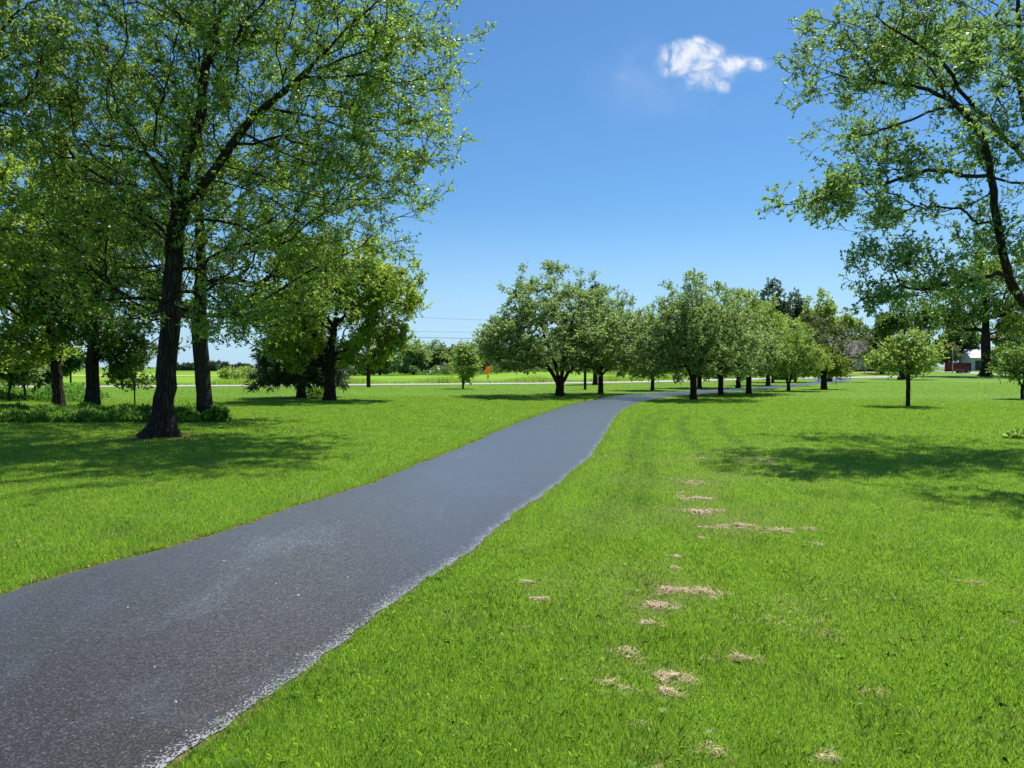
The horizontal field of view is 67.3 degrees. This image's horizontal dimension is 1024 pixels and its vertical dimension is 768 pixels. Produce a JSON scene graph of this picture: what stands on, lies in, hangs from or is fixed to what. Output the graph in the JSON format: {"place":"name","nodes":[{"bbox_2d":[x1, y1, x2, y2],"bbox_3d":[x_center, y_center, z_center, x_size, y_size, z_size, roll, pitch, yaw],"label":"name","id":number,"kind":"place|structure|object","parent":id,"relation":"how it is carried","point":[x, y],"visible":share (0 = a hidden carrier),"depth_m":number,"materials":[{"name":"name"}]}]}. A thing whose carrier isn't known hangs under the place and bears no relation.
{"place":"outdoors","nodes":[
{"label":"outdoors","id":0,"kind":"place"},
{"bbox_2d":[69,375,194,375],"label":"ripe field strip","id":1,"kind":"object","parent":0,"point":[137,375],"visible":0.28,"depth_m":138.29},
{"bbox_2d":[2,370,799,384],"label":"crop field","id":2,"kind":"structure","parent":0,"point":[502,376],"depth_m":115.48,"materials":[{"name":"green plant"}]},
{"bbox_2d":[0,378,852,767],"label":"path","id":3,"kind":"structure","parent":0,"point":[206,630],"depth_m":5.15,"materials":[{"name":"grey asphalt"}]},
{"bbox_2d":[12,376,897,386],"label":"road","id":4,"kind":"structure","parent":0,"point":[526,383],"depth_m":72.90,"materials":[{"name":"grey asphalt"}]},
{"bbox_2d":[0,367,1023,767],"bbox_3d":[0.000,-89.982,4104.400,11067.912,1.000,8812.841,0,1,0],"label":"lawn ground","id":5,"kind":"structure","parent":0,"point":[936,377],"depth_m":6.33,"materials":[{"name":"green plant"}]},
{"bbox_2d":[0,344,19,380],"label":"tree","id":6,"kind":"object","parent":5,"relation":"on","point":[9,367],"visible":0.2,"depth_m":35.65,"materials":[{"name":"green plant"}]},
{"bbox_2d":[0,341,28,400],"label":"tree","id":7,"kind":"object","parent":5,"relation":"on","point":[9,376],"visible":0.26,"depth_m":35.84,"materials":[{"name":"green plant"}]},
{"bbox_2d":[0,345,47,400],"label":"tree","id":8,"kind":"object","parent":5,"relation":"on","point":[32,374],"visible":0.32,"depth_m":36.35,"materials":[{"name":"green plant"}]},
{"bbox_2d":[26,357,51,388],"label":"tree","id":9,"kind":"object","parent":5,"relation":"on","point":[45,376],"visible":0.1,"depth_m":38.99,"materials":[{"name":"green plant"}]},
{"bbox_2d":[0,0,91,204],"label":"shade tree","id":10,"kind":"object","parent":5,"relation":"on","point":[41,94],"visible":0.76,"depth_m":15.52,"materials":[{"name":"green plant"}]},
{"bbox_2d":[29,364,64,388],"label":"tree","id":11,"kind":"object","parent":5,"relation":"on","point":[48,382],"visible":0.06,"depth_m":39.53,"materials":[{"name":"green plant"}]},
{"bbox_2d":[0,382,110,400],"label":"undergrowth","id":12,"kind":"object","parent":5,"relation":"on","point":[74,392],"visible":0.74,"depth_m":36.32,"materials":[{"name":"green plant"}]},
{"bbox_2d":[0,112,122,406],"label":"shade tree","id":13,"kind":"object","parent":5,"relation":"on","point":[38,355],"visible":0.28,"depth_m":28.28,"materials":[{"name":"green plant"}]},
{"bbox_2d":[61,345,86,384],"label":"tree","id":14,"kind":"object","parent":5,"relation":"on","point":[73,362],"visible":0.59,"depth_m":40.15,"materials":[{"name":"green plant"}]},
{"bbox_2d":[0,132,193,404],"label":"shade tree","id":15,"kind":"object","parent":5,"relation":"on","point":[114,347],"visible":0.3,"depth_m":27.96,"materials":[{"name":"green plant"}]},
{"bbox_2d":[0,399,202,422],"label":"ground cover","id":16,"kind":"object","parent":5,"relation":"on","point":[82,411],"visible":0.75,"depth_m":22.38,"materials":[{"name":"green plant"}]},
{"bbox_2d":[101,365,155,404],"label":"sapling","id":17,"kind":"object","parent":5,"relation":"on","point":[134,379],"visible":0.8,"depth_m":29.56,"materials":[{"name":"green plant"}]},
{"bbox_2d":[122,403,151,420],"bbox_3d":[-11.192,0.876,23.100,1.318,0.646,1.286,1,2,45],"label":"shrub","id":18,"kind":"object","parent":5,"relation":"on","point":[144,408],"visible":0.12,"depth_m":22.93,"materials":[{"name":"green plant"}]},
{"bbox_2d":[120,434,205,440],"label":"bare earth","id":19,"kind":"structure","parent":5,"relation":"on","point":[182,437],"depth_m":17.07,"materials":[{"name":"brown soil"}]},
{"bbox_2d":[176,362,181,370],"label":"tree","id":20,"kind":"object","parent":5,"relation":"on","point":[178,366],"visible":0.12,"depth_m":334.11,"materials":[{"name":"green plant"}]},
{"bbox_2d":[174,405,199,416],"bbox_3d":[-9.723,0.899,22.819,1.090,0.549,1.051,0,1,-21],"label":"shrub","id":21,"kind":"object","parent":5,"relation":"on","point":[186,411],"visible":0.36,"depth_m":22.65,"materials":[{"name":"green plant"}]},
{"bbox_2d":[180,362,193,370],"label":"tree","id":22,"kind":"object","parent":5,"relation":"on","point":[187,366],"visible":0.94,"depth_m":327.80,"materials":[{"name":"green plant"}]},
{"bbox_2d":[25,0,379,414],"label":"shade tree","id":23,"kind":"object","parent":5,"relation":"on","point":[204,400],"visible":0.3,"depth_m":22.83,"materials":[{"name":"green plant"}]},
{"bbox_2d":[210,360,218,370],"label":"conifer","id":24,"kind":"object","parent":5,"relation":"on","point":[213,366],"visible":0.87,"depth_m":298.85,"materials":[{"name":"green plant"}]},
{"bbox_2d":[199,403,232,421],"bbox_3d":[-8.684,0.853,22.603,0.955,0.636,1.009,1,2,43],"label":"shrub","id":25,"kind":"object","parent":5,"relation":"on","point":[216,413],"visible":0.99,"depth_m":22.44,"materials":[{"name":"green plant"}]},
{"bbox_2d":[218,360,230,369],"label":"conifer","id":26,"kind":"object","parent":5,"relation":"on","point":[224,363],"visible":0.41,"depth_m":298.84,"materials":[{"name":"green plant"}]},
{"bbox_2d":[216,364,260,378],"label":"hedge bush","id":27,"kind":"object","parent":5,"relation":"on","point":[227,372],"visible":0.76,"depth_m":98.82,"materials":[{"name":"green plant"}]},
{"bbox_2d":[232,362,253,369],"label":"tree","id":28,"kind":"object","parent":5,"relation":"on","point":[238,364],"visible":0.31,"depth_m":318.09,"materials":[{"name":"green plant"}]},
{"bbox_2d":[0,0,495,438],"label":"shade tree","id":29,"kind":"object","parent":5,"relation":"on","point":[182,204],"visible":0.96,"depth_m":16.77,"materials":[{"name":"green plant"}]},
{"bbox_2d":[241,314,353,397],"bbox_3d":[-11.037,-2.021,39.689,5.746,5.694,5.665,0,1,0],"label":"conifer","id":30,"kind":"object","parent":5,"relation":"on","point":[277,377],"visible":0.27,"depth_m":38.56,"materials":[{"name":"green plant"}]},
{"bbox_2d":[306,385,323,395],"bbox_3d":[-10.939,0.389,42.885,2.141,0.793,2.063,0,1,0],"label":"shrub","id":31,"kind":"object","parent":5,"relation":"on","point":[318,391],"visible":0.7,"depth_m":42.35,"materials":[{"name":"green plant"}]},
{"bbox_2d":[248,224,433,400],"bbox_3d":[-8.159,-3.184,36.835,8.743,8.241,7.506,0,1,0],"label":"lawn tree","id":32,"kind":"object","parent":5,"relation":"on","point":[308,345],"visible":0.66,"depth_m":36.13,"materials":[{"name":"green plant"}]},
{"bbox_2d":[349,352,366,375],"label":"tree","id":33,"kind":"object","parent":5,"relation":"on","point":[357,359],"visible":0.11,"depth_m":138.26,"materials":[{"name":"green plant"}]},
{"bbox_2d":[366,351,370,386],"bbox_3d":[-11.329,-2.645,60.611,1.800,6.200,0.430,0,1,0],"label":"utility pole","id":34,"kind":"object","parent":5,"relation":"on","point":[368,383],"depth_m":60.58,"materials":[{"name":"brown wood"}]},
{"bbox_2d":[361,347,395,374],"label":"tree","id":35,"kind":"object","parent":5,"relation":"on","point":[388,363],"visible":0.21,"depth_m":137.07,"materials":[{"name":"green plant"}]},
{"bbox_2d":[0,374,812,385],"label":"verge weeds","id":36,"kind":"object","parent":5,"relation":"on","point":[524,379],"visible":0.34,"depth_m":74.67,"materials":[{"name":"green plant"}]},
{"bbox_2d":[391,338,432,374],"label":"tree","id":37,"kind":"object","parent":5,"relation":"on","point":[417,354],"visible":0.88,"depth_m":133.91,"materials":[{"name":"green plant"}]},
{"bbox_2d":[422,339,438,369],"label":"tree","id":38,"kind":"object","parent":5,"relation":"on","point":[433,345],"visible":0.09,"depth_m":149.61,"materials":[{"name":"green plant"}]},
{"bbox_2d":[427,339,457,372],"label":"tree","id":39,"kind":"object","parent":5,"relation":"on","point":[438,352],"visible":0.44,"depth_m":136.42,"materials":[{"name":"green plant"}]},
{"bbox_2d":[443,339,483,388],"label":"young tree","id":40,"kind":"object","parent":5,"relation":"on","point":[468,362],"visible":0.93,"depth_m":55.73,"materials":[{"name":"green plant"}]},
{"bbox_2d":[478,353,496,371],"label":"tree","id":41,"kind":"object","parent":5,"relation":"on","point":[483,362],"visible":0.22,"depth_m":140.11,"materials":[{"name":"green plant"}]},
{"bbox_2d":[485,366,490,377],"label":"pipeline marker","id":42,"kind":"object","parent":5,"relation":"on","point":[487,369],"visible":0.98,"depth_m":79.50,"materials":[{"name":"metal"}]},
{"bbox_2d":[349,359,628,375],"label":"undergrowth","id":43,"kind":"object","parent":5,"relation":"on","point":[436,368],"visible":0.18,"depth_m":131.24,"materials":[{"name":"green plant"}]},
{"bbox_2d":[1,451,1023,767],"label":"lawn weeds","id":44,"kind":"object","parent":5,"relation":"on","point":[663,709],"visible":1,"depth_m":4.60,"materials":[{"name":"green plant"}]},
{"bbox_2d":[466,260,662,395],"bbox_3d":[2.284,-3.027,41.825,8.696,7.667,10.882,-1,2,-45],"label":"apple tree","id":45,"kind":"object","parent":5,"relation":"on","point":[502,331],"visible":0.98,"depth_m":40.52,"materials":[{"name":"green plant"}]},
{"bbox_2d":[573,308,585,389],"bbox_3d":[5.099,-2.389,53.552,1.800,6.000,0.310,0,1,0],"label":"utility pole","id":46,"kind":"object","parent":5,"relation":"on","point":[584,376],"visible":0.08,"depth_m":53.57,"materials":[{"name":"brown wood"}]},
{"bbox_2d":[580,282,605,384],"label":"conifer","id":47,"kind":"object","parent":5,"relation":"on","point":[595,380],"depth_m":69.79,"materials":[{"name":"green plant"}]},
{"bbox_2d":[546,284,654,393],"bbox_3d":[5.167,-2.701,46.026,6.905,6.810,6.230,0,1,0],"label":"apple tree","id":48,"kind":"object","parent":5,"relation":"on","point":[619,306],"visible":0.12,"depth_m":45.54,"materials":[{"name":"green plant"}]},
{"bbox_2d":[618,300,685,389],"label":"apple tree","id":49,"kind":"object","parent":5,"relation":"on","point":[640,369],"visible":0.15,"depth_m":52.11,"materials":[{"name":"green plant"}]},
{"bbox_2d":[666,364,733,387],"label":"apple tree","id":50,"kind":"object","parent":5,"relation":"on","point":[699,377],"visible":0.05,"depth_m":56.89,"materials":[{"name":"green plant"}]},
{"bbox_2d":[625,268,775,398],"bbox_3d":[9.116,-2.414,37.833,6.941,6.554,6.872,0,1,0],"label":"apple tree","id":51,"kind":"object","parent":5,"relation":"on","point":[693,343],"visible":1,"depth_m":36.74,"materials":[{"name":"green plant"}]},
{"bbox_2d":[665,282,785,394],"bbox_3d":[11.956,-2.537,43.447,6.658,6.588,6.008,1,1,31],"label":"apple tree","id":52,"kind":"object","parent":5,"relation":"on","point":[766,368],"visible":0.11,"depth_m":42.86,"materials":[{"name":"green plant"}]},
{"bbox_2d":[717,286,774,387],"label":"apple tree","id":53,"kind":"object","parent":5,"relation":"on","point":[738,383],"visible":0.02,"depth_m":56.95,"materials":[{"name":"green plant"}]},
{"bbox_2d":[709,288,808,393],"bbox_3d":[14.175,-2.532,46.291,6.861,6.411,6.929,0,1,10],"label":"apple tree","id":54,"kind":"object","parent":5,"relation":"on","point":[779,320],"visible":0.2,"depth_m":45.09,"materials":[{"name":"green plant"}]},
{"bbox_2d":[744,298,774,318],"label":"tree","id":55,"kind":"object","parent":5,"relation":"on","point":[763,301],"visible":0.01,"depth_m":110.75,"materials":[{"name":"green plant"}]},
{"bbox_2d":[508,457,1022,767],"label":"grass clippings","id":56,"kind":"object","parent":5,"relation":"on","point":[661,688],"depth_m":5.07,"materials":[{"name":"beige plant"}]},
{"bbox_2d":[758,277,794,319],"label":"tree","id":57,"kind":"object","parent":5,"relation":"on","point":[780,307],"visible":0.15,"depth_m":117.01,"materials":[{"name":"green plant"}]},
{"bbox_2d":[774,371,793,379],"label":"shrub","id":58,"kind":"object","parent":5,"relation":"on","point":[781,376],"visible":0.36,"depth_m":93.68,"materials":[{"name":"green plant"}]},
{"bbox_2d":[751,310,818,385],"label":"apple tree","id":59,"kind":"object","parent":5,"relation":"on","point":[767,380],"depth_m":65.53,"materials":[{"name":"green plant"}]},
{"bbox_2d":[759,318,835,390],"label":"apple tree","id":60,"kind":"object","parent":5,"relation":"on","point":[804,366],"visible":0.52,"depth_m":50.49,"materials":[{"name":"green plant"}]},
{"bbox_2d":[785,287,809,329],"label":"tree","id":61,"kind":"object","parent":5,"relation":"on","point":[798,309],"visible":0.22,"depth_m":120.49,"materials":[{"name":"green plant"}]},
{"bbox_2d":[794,286,838,343],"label":"tree","id":62,"kind":"object","parent":5,"relation":"on","point":[824,312],"visible":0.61,"depth_m":113.79,"materials":[{"name":"green plant"}]},
{"bbox_2d":[811,343,858,388],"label":"young tree","id":63,"kind":"object","parent":5,"relation":"on","point":[838,367],"visible":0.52,"depth_m":54.64,"materials":[{"name":"green plant"}]},
{"bbox_2d":[799,309,881,381],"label":"thin tree","id":64,"kind":"object","parent":5,"relation":"on","point":[840,343],"visible":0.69,"depth_m":81.76,"materials":[{"name":"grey plant"}]},
{"bbox_2d":[827,310,864,370],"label":"tree","id":65,"kind":"object","parent":5,"relation":"on","point":[850,320],"visible":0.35,"depth_m":116.83,"materials":[{"name":"green plant"}]},
{"bbox_2d":[821,334,897,371],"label":"house","id":66,"kind":"structure","parent":5,"relation":"on","point":[856,362],"depth_m":142.08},
{"bbox_2d":[850,323,873,340],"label":"tree","id":67,"kind":"object","parent":5,"relation":"on","point":[862,334],"visible":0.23,"depth_m":188.99,"materials":[{"name":"green plant"}]},
{"bbox_2d":[861,310,897,373],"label":"conifer","id":68,"kind":"object","parent":5,"relation":"on","point":[873,345],"visible":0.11,"depth_m":124.56,"materials":[{"name":"green plant"}]},
{"bbox_2d":[754,0,1023,318],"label":"shade tree","id":69,"kind":"object","parent":5,"relation":"on","point":[879,49],"visible":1,"depth_m":15.44,"materials":[{"name":"green plant"}]},
{"bbox_2d":[860,327,952,405],"bbox_3d":[15.867,-0.647,31.238,3.366,3.359,3.205,1,2,45],"label":"garden tree","id":70,"kind":"object","parent":5,"relation":"on","point":[912,360],"visible":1,"depth_m":30.82,"materials":[{"name":"green plant"}]},
{"bbox_2d":[873,300,948,378],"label":"oak tree","id":71,"kind":"object","parent":5,"relation":"on","point":[891,322],"visible":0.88,"depth_m":95.59,"materials":[{"name":"green plant"}]},
{"bbox_2d":[915,333,959,363],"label":"tree","id":72,"kind":"object","parent":5,"relation":"on","point":[936,340],"visible":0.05,"depth_m":158.32,"materials":[{"name":"green plant"}]},
{"bbox_2d":[933,340,962,364],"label":"tree","id":73,"kind":"object","parent":5,"relation":"on","point":[956,355],"visible":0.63,"depth_m":148.93,"materials":[{"name":"green plant"}]},
{"bbox_2d":[945,362,970,371],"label":"board fence","id":74,"kind":"object","parent":5,"relation":"on","point":[948,366],"visible":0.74,"depth_m":139.96,"materials":[{"name":"red wood"}]},
{"bbox_2d":[897,240,1023,375],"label":"oak tree","id":75,"kind":"object","parent":5,"relation":"on","point":[975,315],"visible":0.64,"depth_m":111.33,"materials":[{"name":"green plant"}]},
{"bbox_2d":[940,324,980,362],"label":"tree","id":76,"kind":"object","parent":5,"relation":"on","point":[967,340],"visible":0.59,"depth_m":156.10,"materials":[{"name":"green plant"}]},
{"bbox_2d":[958,349,1000,370],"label":"garage","id":77,"kind":"structure","parent":5,"relation":"on","point":[971,356],"depth_m":151.89,"materials":[{"name":"white"}]},
{"bbox_2d":[975,360,980,370],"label":"door","id":78,"kind":"structure","parent":77,"relation":"in","point":[977,363],"depth_m":150.71,"materials":[{"name":"black paint"}]},
{"bbox_2d":[979,342,1014,375],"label":"tree","id":79,"kind":"object","parent":5,"relation":"on","point":[993,360],"visible":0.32,"depth_m":111.96,"materials":[{"name":"green plant"}]},
{"bbox_2d":[985,341,1023,398],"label":"garden tree","id":80,"kind":"object","parent":5,"relation":"on","point":[1014,368],"visible":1,"depth_m":38.41,"materials":[{"name":"green plant"}]},
{"bbox_2d":[990,311,1023,353],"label":"tree","id":81,"kind":"object","parent":5,"relation":"on","point":[996,343],"visible":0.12,"depth_m":149.66,"materials":[{"name":"green plant"}]},
{"bbox_2d":[991,427,1023,438],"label":"lawn plant","id":82,"kind":"object","parent":5,"relation":"on","point":[1014,433],"visible":0.91,"depth_m":17.15,"materials":[{"name":"green plant"}]},
{"bbox_2d":[0,0,1023,366],"label":"sky","id":83,"kind":"structure","parent":0,"point":[638,143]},
{"bbox_2d":[928,370,1004,374],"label":"driveway","id":84,"kind":"structure","parent":0,"point":[955,372],"depth_m":132.64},
{"bbox_2d":[961,367,969,372],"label":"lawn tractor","id":85,"kind":"object","parent":84,"relation":"on","point":[967,370],"visible":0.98,"depth_m":129.69,"materials":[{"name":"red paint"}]}
]}

